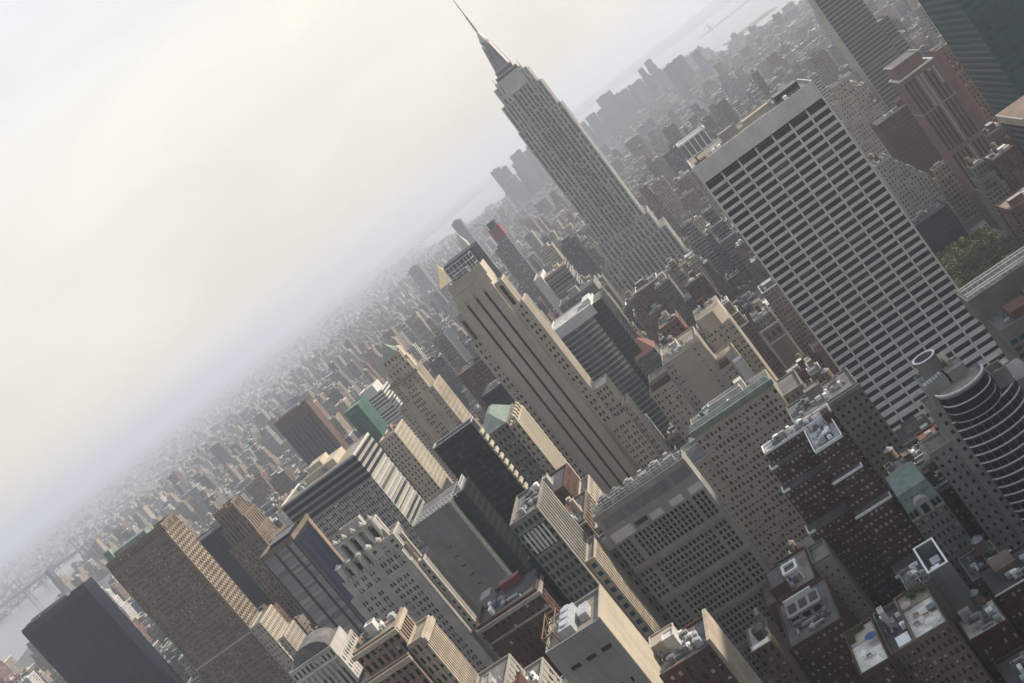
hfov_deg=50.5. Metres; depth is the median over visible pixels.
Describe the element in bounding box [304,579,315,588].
window
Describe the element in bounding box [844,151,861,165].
window
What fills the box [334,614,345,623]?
window
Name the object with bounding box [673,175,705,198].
apartment tower
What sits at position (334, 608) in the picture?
window
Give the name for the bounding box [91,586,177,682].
window
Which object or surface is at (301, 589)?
window
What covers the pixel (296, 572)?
window
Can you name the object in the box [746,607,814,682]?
white roof building
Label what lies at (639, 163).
city building
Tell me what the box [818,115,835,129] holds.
window
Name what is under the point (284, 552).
window
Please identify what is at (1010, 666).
front brick building
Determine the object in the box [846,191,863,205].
window
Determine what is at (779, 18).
stepped building
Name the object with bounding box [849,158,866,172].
window
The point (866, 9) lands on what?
window
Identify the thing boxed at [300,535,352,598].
window
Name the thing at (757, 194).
window
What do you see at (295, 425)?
window
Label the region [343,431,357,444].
apartment tower
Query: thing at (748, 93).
apartment tower
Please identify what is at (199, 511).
apartment tower
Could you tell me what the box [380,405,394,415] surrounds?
window
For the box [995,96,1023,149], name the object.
overhung roof block
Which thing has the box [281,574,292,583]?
window
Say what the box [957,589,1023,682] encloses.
patched roof building
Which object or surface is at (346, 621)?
window
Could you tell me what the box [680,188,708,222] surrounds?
apartment tower
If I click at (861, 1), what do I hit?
window
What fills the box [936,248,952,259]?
park tree
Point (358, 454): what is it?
window
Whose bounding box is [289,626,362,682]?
mansard stone building
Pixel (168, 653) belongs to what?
city building
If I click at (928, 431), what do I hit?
rust deck building
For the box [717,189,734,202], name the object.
window
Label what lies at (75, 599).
window
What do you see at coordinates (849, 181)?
window
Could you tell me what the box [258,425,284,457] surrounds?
apartment tower
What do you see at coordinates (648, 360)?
red hipped building
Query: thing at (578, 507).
building
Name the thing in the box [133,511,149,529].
apartment tower
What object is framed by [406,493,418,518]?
window
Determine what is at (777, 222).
window
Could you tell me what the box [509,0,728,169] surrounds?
hills
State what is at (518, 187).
apartment tower
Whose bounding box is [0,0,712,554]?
sky
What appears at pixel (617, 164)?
apartment tower
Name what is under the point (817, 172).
window
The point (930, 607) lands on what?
hot tub
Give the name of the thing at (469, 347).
apartment tower
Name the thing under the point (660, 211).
apartment tower
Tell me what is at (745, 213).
window
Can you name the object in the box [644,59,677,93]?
apartment tower
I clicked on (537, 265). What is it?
city building
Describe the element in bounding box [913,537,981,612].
open shaft building
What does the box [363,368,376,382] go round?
apartment tower
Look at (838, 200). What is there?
window
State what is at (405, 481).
window
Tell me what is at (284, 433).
window
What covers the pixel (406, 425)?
window
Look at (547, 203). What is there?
apartment tower
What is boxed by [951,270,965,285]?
park tree
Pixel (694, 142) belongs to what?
finned roof block
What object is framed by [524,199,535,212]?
stepped building
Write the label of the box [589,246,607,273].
city building
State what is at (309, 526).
window
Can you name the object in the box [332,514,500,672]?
gothic stone tower
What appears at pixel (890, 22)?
window
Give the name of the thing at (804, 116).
window
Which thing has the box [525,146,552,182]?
apartment tower
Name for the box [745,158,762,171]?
window
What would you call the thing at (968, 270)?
park tree
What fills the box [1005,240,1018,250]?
park tree
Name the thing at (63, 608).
window
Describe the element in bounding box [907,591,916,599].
planter
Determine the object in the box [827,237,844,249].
window
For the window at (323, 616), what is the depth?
565.58 m
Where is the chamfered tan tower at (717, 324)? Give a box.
[693,295,777,380]
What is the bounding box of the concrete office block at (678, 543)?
[590,447,787,682]
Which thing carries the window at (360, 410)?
in the green glass tower at (362, 415)
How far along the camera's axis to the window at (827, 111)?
562.00 m
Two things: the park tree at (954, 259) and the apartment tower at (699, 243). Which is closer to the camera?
the park tree at (954, 259)
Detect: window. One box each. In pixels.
[27,609,127,682]
[63,608,129,682]
[64,607,131,682]
[65,606,134,682]
[67,605,136,682]
[68,604,138,682]
[69,603,140,682]
[71,602,143,682]
[72,601,145,682]
[73,600,147,682]
[75,599,149,682]
[76,598,152,682]
[77,597,154,682]
[79,596,156,682]
[80,595,158,682]
[82,594,161,682]
[83,593,163,682]
[84,592,165,682]
[86,591,167,682]
[87,590,170,682]
[89,589,171,682]
[90,587,175,682]
[90,588,173,682]
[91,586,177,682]
[92,585,178,682]
[93,584,180,682]
[94,583,182,682]
[95,582,184,682]
[118,522,303,682]
[202,502,272,607]
[235,523,301,616]
[265,556,277,566]
[270,561,281,570]
[273,566,285,574]
[277,570,288,579]
[278,548,289,557]
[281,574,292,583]
[282,456,357,511]
[282,553,293,561]
[283,432,310,465]
[284,579,296,588]
[285,557,296,566]
[287,429,313,461]
[287,462,361,517]
[288,583,300,592]
[289,561,300,570]
[290,427,316,458]
[291,467,365,522]
[292,587,303,597]
[293,566,304,575]
[294,424,320,455]
[296,592,307,601]
[297,422,324,453]
[297,571,308,579]
[298,538,366,621]
[300,419,330,454]
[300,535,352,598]
[300,575,311,583]
[300,596,311,605]
[303,531,344,582]
[303,601,315,609]
[304,417,333,451]
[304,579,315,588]
[305,528,337,566]
[307,524,342,564]
[307,605,318,614]
[308,414,337,449]
[308,584,319,592]
[309,472,370,518]
[311,609,322,618]
[312,588,323,597]
[313,494,462,588]
[314,614,326,623]
[316,592,327,601]
[318,618,329,627]
[319,597,330,605]
[319,673,342,682]
[323,601,334,610]
[327,606,338,614]
[330,610,341,618]
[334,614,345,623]
[338,619,349,627]
[342,667,356,682]
[343,623,352,631]
[345,546,353,555]
[353,540,362,549]
[354,414,382,448]
[356,435,371,458]
[356,562,363,570]
[357,413,379,440]
[358,411,380,438]
[360,410,381,436]
[360,440,375,463]
[362,533,370,543]
[363,590,485,672]
[365,446,379,469]
[369,390,382,401]
[369,451,383,473]
[370,527,379,536]
[371,394,385,404]
[373,397,387,407]
[373,456,387,479]
[376,399,389,410]
[377,460,391,484]
[378,402,391,412]
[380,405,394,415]
[381,465,395,489]
[382,408,396,418]
[385,410,398,421]
[385,470,399,494]
[386,425,450,501]
[390,475,403,499]
[394,479,406,504]
[395,363,459,481]
[398,484,410,509]
[402,489,414,514]
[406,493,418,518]
[410,265,436,296]
[410,498,422,523]
[436,337,465,371]
[441,285,460,326]
[451,467,524,535]
[452,482,529,575]
[454,221,490,259]
[460,362,492,410]
[462,320,477,339]
[467,305,611,490]
[476,298,623,486]
[483,385,514,405]
[485,292,629,477]
[496,63,511,76]
[496,249,537,300]
[497,65,517,82]
[498,236,546,300]
[500,285,515,304]
[506,84,684,290]
[512,386,666,478]
[523,437,553,472]
[541,246,561,266]
[545,266,565,281]
[547,269,567,284]
[550,272,570,287]
[552,275,572,290]
[555,278,575,293]
[557,281,577,296]
[560,238,600,276]
[562,285,596,311]
[563,589,583,601]
[565,261,582,284]
[594,305,607,315]
[596,309,610,320]
[600,314,614,324]
[603,318,617,329]
[606,538,787,676]
[607,323,621,333]
[610,327,624,338]
[613,332,627,343]
[617,336,631,347]
[620,341,634,351]
[624,345,637,356]
[627,350,641,360]
[667,348,744,409]
[696,388,807,564]
[705,97,1008,428]
[707,175,724,188]
[712,182,729,195]
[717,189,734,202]
[722,196,739,209]
[723,78,747,101]
[723,163,740,177]
[727,203,744,216]
[728,170,745,184]
[732,210,749,223]
[734,177,750,191]
[737,217,754,230]
[738,74,750,89]
[739,184,755,198]
[740,150,757,164]
[743,224,759,237]
[744,191,761,204]
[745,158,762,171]
[748,231,764,244]
[749,198,766,211]
[750,165,767,178]
[753,238,769,251]
[754,205,771,218]
[755,172,772,185]
[757,138,774,152]
[757,244,774,257]
[759,212,776,225]
[760,179,777,192]
[762,145,779,159]
[762,251,779,264]
[764,219,781,232]
[765,186,782,199]
[767,153,784,166]
[767,258,784,271]
[768,415,922,606]
[769,226,786,239]
[770,193,787,206]
[772,160,789,173]
[772,265,789,278]
[774,125,791,140]
[774,232,790,246]
[775,200,792,213]
[777,167,794,180]
[777,272,794,284]
[779,133,796,147]
[779,239,795,253]
[781,207,797,220]
[782,174,799,187]
[782,278,798,291]
[784,140,801,154]
[784,246,800,260]
[786,214,802,227]
[787,181,804,194]
[789,147,806,161]
[789,253,805,266]
[791,113,808,127]
[791,220,807,234]
[792,188,809,201]
[794,154,811,168]
[794,260,810,273]
[796,120,813,134]
[796,227,812,241]
[797,195,814,208]
[799,161,816,175]
[801,127,818,141]
[801,234,817,248]
[802,202,819,215]
[802,610,811,616]
[804,168,821,182]
[806,134,823,148]
[806,241,822,255]
[807,209,824,222]
[808,100,825,114]
[809,175,826,189]
[810,248,827,261]
[811,142,828,156]
[812,216,829,229]
[812,603,821,611]
[813,107,831,122]
[814,182,831,196]
[817,149,833,163]
[817,223,834,236]
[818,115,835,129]
[819,189,836,203]
[821,0,835,10]
[821,156,838,170]
[822,230,839,243]
[823,0,842,14]
[823,122,840,136]
[824,196,841,210]
[826,0,850,17]
[826,163,843,177]
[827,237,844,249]
[828,0,857,21]
[828,129,846,143]
[829,203,846,217]
[831,0,862,24]
[831,170,848,184]
[833,4,865,28]
[833,137,851,151]
[834,211,851,224]
[835,80,890,154]
[836,7,867,31]
[836,177,853,191]
[838,11,870,35]
[839,144,856,158]
[839,218,856,231]
[841,15,873,39]
[841,184,858,198]
[843,18,875,43]
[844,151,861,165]
[846,22,877,46]
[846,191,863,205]
[848,26,880,50]
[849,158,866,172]
[851,29,882,53]
[851,198,868,212]
[853,33,885,57]
[854,165,870,179]
[856,37,887,60]
[858,40,890,64]
[859,172,875,186]
[861,44,893,68]
[863,47,895,71]
[864,179,881,193]
[866,51,897,75]
[868,55,899,78]
[870,70,885,82]
[873,74,888,85]
[875,78,890,89]
[876,467,901,505]
[878,83,891,92]
[880,86,893,96]
[880,107,942,177]
[882,21,892,29]
[883,90,896,99]
[885,94,898,103]
[887,28,897,36]
[894,39,904,46]
[902,80,976,188]
[906,78,972,176]
[910,75,966,156]
[912,170,961,223]
[913,72,973,158]
[916,206,968,256]
[917,70,979,158]
[919,0,1023,153]
[921,67,983,156]
[925,64,987,153]
[929,61,990,150]
[944,50,996,121]
[1007,124,1023,146]
[1011,338,1018,344]
[1015,345,1022,351]
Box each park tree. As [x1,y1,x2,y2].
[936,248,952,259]
[940,254,952,264]
[944,240,959,251]
[945,258,959,267]
[945,266,957,275]
[947,260,960,270]
[950,247,965,264]
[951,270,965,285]
[953,236,969,248]
[954,278,963,288]
[955,251,970,267]
[956,263,970,280]
[960,249,976,268]
[960,268,972,274]
[961,279,968,286]
[962,240,976,252]
[964,230,976,242]
[964,272,972,280]
[965,252,981,267]
[966,254,977,269]
[968,232,979,245]
[970,241,987,256]
[972,266,988,278]
[974,238,989,248]
[974,248,991,261]
[978,223,996,238]
[980,263,989,275]
[982,229,999,241]
[982,242,994,252]
[983,253,1001,267]
[991,241,1005,260]
[992,240,1004,252]
[993,233,1006,245]
[1001,250,1013,260]
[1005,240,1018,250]
[1010,239,1023,250]
[1013,243,1023,252]
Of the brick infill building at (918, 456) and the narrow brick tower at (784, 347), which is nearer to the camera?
the brick infill building at (918, 456)
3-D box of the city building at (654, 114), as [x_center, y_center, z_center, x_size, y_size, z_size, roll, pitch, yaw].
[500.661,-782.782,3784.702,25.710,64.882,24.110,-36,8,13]
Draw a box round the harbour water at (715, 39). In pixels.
[421,0,799,249]
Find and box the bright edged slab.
[432,326,472,373]
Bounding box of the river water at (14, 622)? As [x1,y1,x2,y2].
[0,202,501,661]
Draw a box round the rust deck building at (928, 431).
[915,422,939,441]
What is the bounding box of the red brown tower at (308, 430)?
[274,397,348,465]
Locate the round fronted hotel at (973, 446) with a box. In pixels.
[912,349,1023,551]
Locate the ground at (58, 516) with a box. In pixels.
[0,0,1007,668]
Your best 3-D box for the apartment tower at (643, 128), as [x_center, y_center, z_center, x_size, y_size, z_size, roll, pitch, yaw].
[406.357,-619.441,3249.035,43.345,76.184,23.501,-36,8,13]
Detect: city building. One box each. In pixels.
[20,663,39,677]
[49,669,65,682]
[83,558,96,574]
[146,621,166,643]
[153,495,166,509]
[164,642,174,660]
[168,656,190,682]
[238,447,255,464]
[283,454,299,466]
[531,257,545,271]
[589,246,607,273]
[621,305,643,331]
[634,156,644,172]
[648,108,660,121]
[680,437,696,450]
[725,264,742,295]
[732,291,754,314]
[735,274,757,296]
[738,45,752,57]
[738,298,783,366]
[749,250,770,280]
[752,287,764,299]
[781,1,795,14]
[784,353,811,383]
[785,535,814,553]
[791,57,803,72]
[793,68,809,79]
[798,20,813,39]
[809,339,839,374]
[815,38,831,50]
[890,0,909,19]
[894,413,931,448]
[911,32,925,48]
[981,121,1009,145]
[982,142,1023,192]
[996,187,1023,241]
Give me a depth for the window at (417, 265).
3617.59 m
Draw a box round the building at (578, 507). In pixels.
[563,490,603,536]
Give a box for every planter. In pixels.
[846,631,854,638]
[848,636,856,644]
[850,626,859,634]
[855,623,864,630]
[903,590,910,597]
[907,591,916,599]
[916,584,925,592]
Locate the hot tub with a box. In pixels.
[925,602,936,611]
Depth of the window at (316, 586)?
561.59 m
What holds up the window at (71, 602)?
in the black glass tower at (87, 631)
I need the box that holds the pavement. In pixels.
[608,116,1006,281]
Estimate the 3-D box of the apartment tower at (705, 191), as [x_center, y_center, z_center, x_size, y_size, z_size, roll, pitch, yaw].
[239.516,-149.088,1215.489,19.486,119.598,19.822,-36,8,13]
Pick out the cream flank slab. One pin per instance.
(556, 282)
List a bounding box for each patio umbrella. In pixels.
[864,631,875,639]
[900,601,909,608]
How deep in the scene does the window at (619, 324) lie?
780.83 m
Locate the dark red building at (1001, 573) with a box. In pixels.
[977,543,1023,635]
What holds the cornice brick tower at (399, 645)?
on the ground at (58, 516)
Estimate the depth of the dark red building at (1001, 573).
324.17 m
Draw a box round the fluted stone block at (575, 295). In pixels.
[559,275,635,330]
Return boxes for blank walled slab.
[411,474,530,609]
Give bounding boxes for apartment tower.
[0,665,13,682]
[2,655,22,674]
[7,674,21,682]
[19,671,44,682]
[26,641,53,672]
[30,653,50,672]
[45,568,64,594]
[55,574,73,592]
[71,572,88,587]
[91,541,108,561]
[95,538,108,552]
[104,588,139,619]
[110,582,130,600]
[113,525,126,544]
[121,528,131,541]
[126,614,152,642]
[128,525,140,536]
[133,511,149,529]
[140,506,156,525]
[168,470,189,489]
[174,481,187,495]
[177,500,200,521]
[178,654,204,682]
[181,518,199,537]
[187,483,207,514]
[188,496,205,521]
[198,473,222,489]
[199,486,211,499]
[204,492,225,505]
[207,500,220,518]
[209,440,234,466]
[226,464,243,483]
[245,471,275,506]
[246,462,264,475]
[247,439,265,464]
[252,409,270,428]
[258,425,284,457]
[258,602,291,622]
[259,447,280,466]
[267,416,284,439]
[268,465,296,495]
[271,502,283,512]
[273,510,292,527]
[294,467,307,484]
[294,613,315,634]
[299,389,314,400]
[314,393,324,403]
[317,378,332,392]
[321,397,337,415]
[326,381,355,401]
[327,385,353,404]
[328,360,350,379]
[328,412,352,436]
[333,370,360,391]
[334,355,354,379]
[335,397,354,429]
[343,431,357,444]
[344,348,362,368]
[346,359,363,378]
[363,346,387,377]
[363,362,385,384]
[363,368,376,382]
[379,334,389,344]
[382,326,407,347]
[390,336,406,349]
[401,322,420,343]
[405,311,424,342]
[406,343,426,361]
[412,316,434,352]
[425,317,441,335]
[428,353,470,409]
[433,289,447,316]
[457,326,467,342]
[462,385,479,411]
[464,337,476,356]
[473,404,485,422]
[491,166,520,208]
[500,165,531,203]
[509,149,545,192]
[512,163,534,192]
[523,150,550,182]
[523,216,541,233]
[524,230,546,264]
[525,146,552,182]
[526,294,551,326]
[534,296,556,318]
[536,216,549,233]
[541,196,555,211]
[548,231,563,255]
[549,189,569,210]
[565,210,575,225]
[580,121,599,141]
[580,274,620,308]
[585,112,612,143]
[596,90,627,131]
[596,109,617,139]
[601,281,624,307]
[609,156,625,172]
[611,148,624,158]
[613,92,634,118]
[619,87,641,114]
[625,134,642,158]
[627,85,645,108]
[629,294,659,343]
[631,79,655,107]
[635,121,655,136]
[635,272,671,311]
[637,142,654,159]
[638,67,660,98]
[638,183,681,236]
[643,155,663,177]
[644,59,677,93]
[644,414,676,452]
[646,129,668,155]
[648,303,670,333]
[649,175,687,224]
[652,152,677,188]
[654,271,704,340]
[658,309,688,338]
[661,122,683,153]
[662,61,691,100]
[662,143,691,175]
[665,263,688,294]
[666,108,681,127]
[667,257,689,292]
[672,54,696,87]
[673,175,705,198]
[679,218,725,274]
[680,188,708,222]
[684,270,723,305]
[685,292,697,309]
[687,107,705,128]
[688,254,714,284]
[689,168,735,228]
[690,102,707,121]
[691,50,714,77]
[700,257,739,302]
[701,78,718,103]
[701,116,720,131]
[701,203,759,284]
[703,229,742,275]
[705,340,715,352]
[708,128,718,139]
[712,61,724,74]
[714,98,739,124]
[716,58,732,73]
[720,295,785,378]
[731,56,743,69]
[732,100,747,118]
[734,239,763,283]
[744,84,758,106]
[750,69,771,99]
[751,87,766,105]
[755,54,771,80]
[757,277,824,368]
[765,51,790,72]
[779,42,797,63]
[804,72,839,117]
[807,49,841,85]
[812,11,829,38]
[827,44,847,66]
[864,0,878,18]
[873,4,896,18]
[891,17,910,37]
[899,30,916,49]
[906,0,918,16]
[913,3,939,42]
[918,45,930,56]
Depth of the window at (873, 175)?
567.79 m
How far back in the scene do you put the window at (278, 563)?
560.42 m
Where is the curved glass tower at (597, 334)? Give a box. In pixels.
[552,288,669,439]
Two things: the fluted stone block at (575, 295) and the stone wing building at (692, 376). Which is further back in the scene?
the fluted stone block at (575, 295)
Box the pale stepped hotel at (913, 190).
[867,153,966,229]
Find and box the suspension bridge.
[0,508,133,608]
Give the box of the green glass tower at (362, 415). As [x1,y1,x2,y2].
[344,395,387,449]
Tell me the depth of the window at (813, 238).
578.57 m
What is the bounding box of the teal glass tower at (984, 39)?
[918,0,1023,155]
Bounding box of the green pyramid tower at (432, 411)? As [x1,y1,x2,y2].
[382,343,480,481]
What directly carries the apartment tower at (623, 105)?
on the ground at (58, 516)
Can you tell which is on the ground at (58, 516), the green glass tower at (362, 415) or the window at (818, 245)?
the green glass tower at (362, 415)
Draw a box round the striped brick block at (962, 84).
[926,34,998,129]
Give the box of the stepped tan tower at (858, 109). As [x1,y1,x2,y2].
[829,77,893,161]
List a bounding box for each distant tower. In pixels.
[408,262,437,296]
[451,218,494,263]
[495,245,537,301]
[540,242,564,268]
[559,233,617,292]
[708,103,729,128]
[717,71,747,106]
[734,68,751,90]
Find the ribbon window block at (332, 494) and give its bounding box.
[280,432,471,599]
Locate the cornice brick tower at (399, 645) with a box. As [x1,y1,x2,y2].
[351,607,477,682]
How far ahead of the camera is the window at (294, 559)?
558.99 m
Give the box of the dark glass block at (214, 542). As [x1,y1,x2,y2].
[197,501,272,608]
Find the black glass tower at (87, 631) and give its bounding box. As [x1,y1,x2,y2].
[22,577,184,682]
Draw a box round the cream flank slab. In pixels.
[534,258,582,315]
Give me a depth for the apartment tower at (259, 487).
1843.52 m
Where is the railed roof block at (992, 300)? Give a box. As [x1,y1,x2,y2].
[956,246,1023,361]
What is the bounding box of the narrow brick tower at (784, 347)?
[750,302,804,368]
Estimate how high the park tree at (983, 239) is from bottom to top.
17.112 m
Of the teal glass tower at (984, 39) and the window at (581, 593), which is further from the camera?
the teal glass tower at (984, 39)
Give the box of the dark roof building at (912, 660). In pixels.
[872,601,945,682]
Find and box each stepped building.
[164,504,172,514]
[261,497,274,517]
[267,462,279,474]
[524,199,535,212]
[534,200,546,214]
[622,126,634,140]
[656,96,668,110]
[667,425,685,451]
[730,32,742,46]
[755,25,770,39]
[772,12,787,25]
[785,8,800,22]
[806,358,825,383]
[909,20,923,35]
[930,159,978,221]
[963,157,1021,243]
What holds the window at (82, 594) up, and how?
in the black glass tower at (87, 631)
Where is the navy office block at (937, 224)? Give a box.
[910,200,969,260]
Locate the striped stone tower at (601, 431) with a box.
[441,251,672,496]
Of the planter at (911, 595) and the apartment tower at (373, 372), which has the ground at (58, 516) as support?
the apartment tower at (373, 372)
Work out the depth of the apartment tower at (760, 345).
749.18 m
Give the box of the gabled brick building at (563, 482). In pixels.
[542,463,603,503]
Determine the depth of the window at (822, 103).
561.31 m
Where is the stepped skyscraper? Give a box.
[453,0,690,292]
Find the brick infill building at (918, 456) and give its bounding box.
[883,442,937,474]
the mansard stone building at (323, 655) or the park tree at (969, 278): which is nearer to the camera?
the mansard stone building at (323, 655)
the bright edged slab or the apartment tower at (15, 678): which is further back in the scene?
the apartment tower at (15, 678)
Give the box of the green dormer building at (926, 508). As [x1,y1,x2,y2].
[885,461,984,598]
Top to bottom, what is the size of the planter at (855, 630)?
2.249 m
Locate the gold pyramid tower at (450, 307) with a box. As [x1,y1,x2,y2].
[437,265,461,326]
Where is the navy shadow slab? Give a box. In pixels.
[481,377,514,405]
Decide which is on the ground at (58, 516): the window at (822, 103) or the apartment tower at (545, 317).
the apartment tower at (545, 317)
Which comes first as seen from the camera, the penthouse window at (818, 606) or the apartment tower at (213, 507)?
the penthouse window at (818, 606)
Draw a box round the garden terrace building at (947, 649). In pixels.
[893,581,998,682]
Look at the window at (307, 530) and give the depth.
574.77 m
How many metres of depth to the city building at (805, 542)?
458.09 m
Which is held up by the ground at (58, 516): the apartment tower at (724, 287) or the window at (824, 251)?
the apartment tower at (724, 287)
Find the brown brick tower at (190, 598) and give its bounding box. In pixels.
[103,512,306,682]
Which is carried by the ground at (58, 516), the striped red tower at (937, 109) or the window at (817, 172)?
the striped red tower at (937, 109)
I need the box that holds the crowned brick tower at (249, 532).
[212,495,315,626]
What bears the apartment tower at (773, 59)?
on the ground at (58, 516)
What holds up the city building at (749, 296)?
on the ground at (58, 516)
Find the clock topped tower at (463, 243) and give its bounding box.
[456,233,469,249]
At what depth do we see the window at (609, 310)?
779.21 m
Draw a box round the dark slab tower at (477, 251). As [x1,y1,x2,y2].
[443,241,501,280]
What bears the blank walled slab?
on the ground at (58, 516)
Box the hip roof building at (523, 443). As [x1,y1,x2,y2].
[481,401,580,487]
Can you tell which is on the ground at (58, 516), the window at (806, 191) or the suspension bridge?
the suspension bridge
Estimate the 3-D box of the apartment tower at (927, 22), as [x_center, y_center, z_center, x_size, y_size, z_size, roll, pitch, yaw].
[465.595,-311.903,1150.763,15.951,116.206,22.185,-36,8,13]
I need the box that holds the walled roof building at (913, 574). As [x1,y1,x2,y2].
[898,560,998,681]
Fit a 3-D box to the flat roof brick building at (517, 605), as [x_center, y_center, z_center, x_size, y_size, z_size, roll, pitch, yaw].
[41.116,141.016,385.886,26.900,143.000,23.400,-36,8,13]
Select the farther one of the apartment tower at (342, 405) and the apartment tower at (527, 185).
the apartment tower at (527, 185)
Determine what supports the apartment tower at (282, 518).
on the ground at (58, 516)
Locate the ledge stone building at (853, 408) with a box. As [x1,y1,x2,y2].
[786,368,906,512]
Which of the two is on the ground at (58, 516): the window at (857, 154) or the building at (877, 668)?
the building at (877, 668)
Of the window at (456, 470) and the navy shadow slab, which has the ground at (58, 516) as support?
the navy shadow slab
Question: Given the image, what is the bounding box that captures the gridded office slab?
[687,79,1008,431]
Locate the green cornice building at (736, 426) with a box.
[684,369,808,565]
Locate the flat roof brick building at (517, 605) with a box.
[476,565,564,676]
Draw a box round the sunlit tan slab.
[379,419,453,502]
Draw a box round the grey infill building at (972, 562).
[958,535,1023,639]
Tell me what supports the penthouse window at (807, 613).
in the terraced brick building at (817, 602)
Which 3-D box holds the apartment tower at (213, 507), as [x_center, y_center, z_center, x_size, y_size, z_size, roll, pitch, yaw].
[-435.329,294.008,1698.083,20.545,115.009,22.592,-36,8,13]
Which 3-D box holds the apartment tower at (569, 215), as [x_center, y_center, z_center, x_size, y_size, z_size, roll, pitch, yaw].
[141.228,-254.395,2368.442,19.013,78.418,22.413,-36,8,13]
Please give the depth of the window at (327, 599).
562.82 m
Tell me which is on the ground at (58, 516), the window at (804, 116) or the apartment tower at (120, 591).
the apartment tower at (120, 591)
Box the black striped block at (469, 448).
[432,416,527,536]
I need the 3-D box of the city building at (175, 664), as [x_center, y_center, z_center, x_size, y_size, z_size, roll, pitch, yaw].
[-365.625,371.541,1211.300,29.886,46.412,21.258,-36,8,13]
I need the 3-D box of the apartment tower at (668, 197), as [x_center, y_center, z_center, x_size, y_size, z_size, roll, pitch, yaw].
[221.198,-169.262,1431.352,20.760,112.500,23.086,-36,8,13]
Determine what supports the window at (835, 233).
in the gridded office slab
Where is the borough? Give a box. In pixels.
[0,196,504,619]
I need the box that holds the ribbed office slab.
[807,0,910,108]
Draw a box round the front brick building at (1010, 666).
[993,645,1023,682]
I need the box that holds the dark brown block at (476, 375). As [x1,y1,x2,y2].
[458,354,494,411]
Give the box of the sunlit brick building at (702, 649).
[648,608,762,682]
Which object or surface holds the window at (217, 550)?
in the dark glass block at (214, 542)
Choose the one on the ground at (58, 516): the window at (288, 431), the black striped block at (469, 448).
the black striped block at (469, 448)
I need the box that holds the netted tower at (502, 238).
[473,219,549,302]
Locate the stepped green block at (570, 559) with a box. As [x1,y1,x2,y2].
[509,479,667,643]
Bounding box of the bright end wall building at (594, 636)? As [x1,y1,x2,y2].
[541,584,664,682]
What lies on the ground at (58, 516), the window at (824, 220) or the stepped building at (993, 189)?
the stepped building at (993, 189)
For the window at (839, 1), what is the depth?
936.36 m
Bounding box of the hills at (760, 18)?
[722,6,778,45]
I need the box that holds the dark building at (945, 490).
[920,466,991,541]
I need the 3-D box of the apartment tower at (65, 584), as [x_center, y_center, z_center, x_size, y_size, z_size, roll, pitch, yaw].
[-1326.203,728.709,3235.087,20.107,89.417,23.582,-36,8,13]
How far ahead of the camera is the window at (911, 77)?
760.88 m
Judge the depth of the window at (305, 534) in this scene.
570.71 m
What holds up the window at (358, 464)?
in the ribbon window block at (332, 494)
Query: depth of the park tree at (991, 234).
743.40 m
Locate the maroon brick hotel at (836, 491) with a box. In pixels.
[761,403,925,607]
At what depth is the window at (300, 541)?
563.10 m
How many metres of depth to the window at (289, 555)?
558.58 m
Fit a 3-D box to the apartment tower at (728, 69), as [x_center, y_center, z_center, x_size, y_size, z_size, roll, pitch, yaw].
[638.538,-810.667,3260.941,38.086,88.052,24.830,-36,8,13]
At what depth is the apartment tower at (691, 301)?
908.39 m
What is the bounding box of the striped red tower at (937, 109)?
[883,49,1002,230]
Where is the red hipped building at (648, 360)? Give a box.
[634,338,662,379]
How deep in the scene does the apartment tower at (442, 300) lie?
2730.79 m
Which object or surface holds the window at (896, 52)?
in the ribbed office slab
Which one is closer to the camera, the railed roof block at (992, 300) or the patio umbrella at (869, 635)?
the patio umbrella at (869, 635)
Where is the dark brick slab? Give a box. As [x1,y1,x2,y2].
[869,97,942,184]
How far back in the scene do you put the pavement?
816.71 m
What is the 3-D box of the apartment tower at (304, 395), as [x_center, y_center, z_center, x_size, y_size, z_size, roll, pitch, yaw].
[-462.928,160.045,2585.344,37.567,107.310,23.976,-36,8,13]
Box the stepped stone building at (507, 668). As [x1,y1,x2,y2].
[475,653,568,682]
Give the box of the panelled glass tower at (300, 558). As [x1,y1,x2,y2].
[258,513,366,637]
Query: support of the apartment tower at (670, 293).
on the ground at (58, 516)
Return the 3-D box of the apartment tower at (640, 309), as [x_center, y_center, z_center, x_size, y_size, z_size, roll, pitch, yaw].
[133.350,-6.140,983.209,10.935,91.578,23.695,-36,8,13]
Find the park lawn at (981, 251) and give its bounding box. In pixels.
[957,240,1007,273]
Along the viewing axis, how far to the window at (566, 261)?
1118.22 m
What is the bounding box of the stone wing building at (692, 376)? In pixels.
[648,326,754,442]
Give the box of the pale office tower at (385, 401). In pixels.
[358,379,455,481]
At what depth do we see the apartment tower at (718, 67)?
3095.01 m
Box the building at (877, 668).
[843,617,911,682]
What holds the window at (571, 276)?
in the cream flank slab
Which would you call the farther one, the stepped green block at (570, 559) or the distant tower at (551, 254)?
the distant tower at (551, 254)
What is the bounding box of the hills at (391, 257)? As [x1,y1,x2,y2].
[190,178,493,416]
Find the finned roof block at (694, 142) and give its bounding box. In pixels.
[676,125,766,270]
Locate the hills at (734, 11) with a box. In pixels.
[700,0,749,37]
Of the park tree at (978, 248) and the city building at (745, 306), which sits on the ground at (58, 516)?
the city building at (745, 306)
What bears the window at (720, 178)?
in the gridded office slab
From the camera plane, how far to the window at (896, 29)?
937.05 m
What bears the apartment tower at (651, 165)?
on the ground at (58, 516)
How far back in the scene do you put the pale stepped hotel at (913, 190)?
822.46 m
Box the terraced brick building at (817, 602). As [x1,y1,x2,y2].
[760,537,876,682]
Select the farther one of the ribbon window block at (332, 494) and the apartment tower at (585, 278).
the apartment tower at (585, 278)
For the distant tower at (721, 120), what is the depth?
1742.85 m

